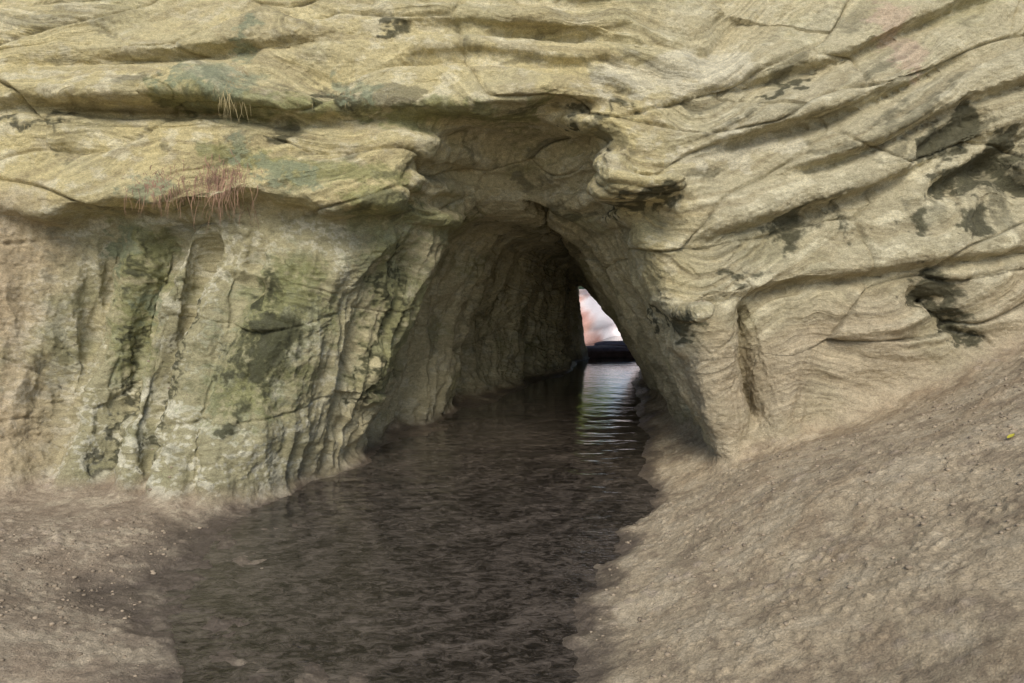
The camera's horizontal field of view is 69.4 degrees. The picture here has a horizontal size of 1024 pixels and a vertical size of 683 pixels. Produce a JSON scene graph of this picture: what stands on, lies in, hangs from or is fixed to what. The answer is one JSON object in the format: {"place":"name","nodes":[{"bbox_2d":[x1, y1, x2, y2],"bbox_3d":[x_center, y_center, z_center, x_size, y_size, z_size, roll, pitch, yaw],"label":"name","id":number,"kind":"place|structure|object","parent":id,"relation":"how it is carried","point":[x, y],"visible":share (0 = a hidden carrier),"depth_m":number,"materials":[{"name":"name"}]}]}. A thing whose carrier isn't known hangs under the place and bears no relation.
{"place":"outdoors","nodes":[
{"label":"outdoors","id":0,"kind":"place"},
{"bbox_2d":[152,336,658,682],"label":"stream water","id":1,"kind":"structure","parent":0,"point":[472,545],"depth_m":5.28,"materials":[{"name":"brown liquid"}]},
{"bbox_2d":[586,341,632,357],"bbox_3d":[2.632,0.223,17.686,3.369,0.418,1.306,0,6,0],"label":"dark rock ledge","id":2,"kind":"object","parent":1,"relation":"in","point":[609,349],"visible":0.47,"depth_m":17.11,"materials":[{"name":"black stone"}]},
{"bbox_2d":[0,0,1023,682],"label":"sandstone cliff cave","id":3,"kind":"structure","parent":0,"point":[816,206],"depth_m":6.46,"materials":[{"name":"stone"}]},
{"bbox_2d":[124,149,261,227],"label":"hanging roots","id":4,"kind":"object","parent":3,"relation":"hanging from","point":[210,184],"visible":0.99,"depth_m":6.33,"materials":[{"name":"plant roots"}]},
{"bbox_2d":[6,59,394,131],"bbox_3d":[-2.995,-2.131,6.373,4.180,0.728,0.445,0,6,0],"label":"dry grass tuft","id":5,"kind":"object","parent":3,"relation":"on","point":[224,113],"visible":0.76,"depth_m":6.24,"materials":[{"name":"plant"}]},
{"bbox_2d":[0,300,1023,682],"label":"pebbles","id":6,"kind":"object","parent":3,"relation":"on","point":[154,572],"visible":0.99,"depth_m":4.48,"materials":[{"name":"stone"}]},
{"bbox_2d":[579,289,620,343],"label":"sky","id":7,"kind":"structure","parent":0,"point":[598,323],"depth_m":21.29,"materials":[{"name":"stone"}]}
]}

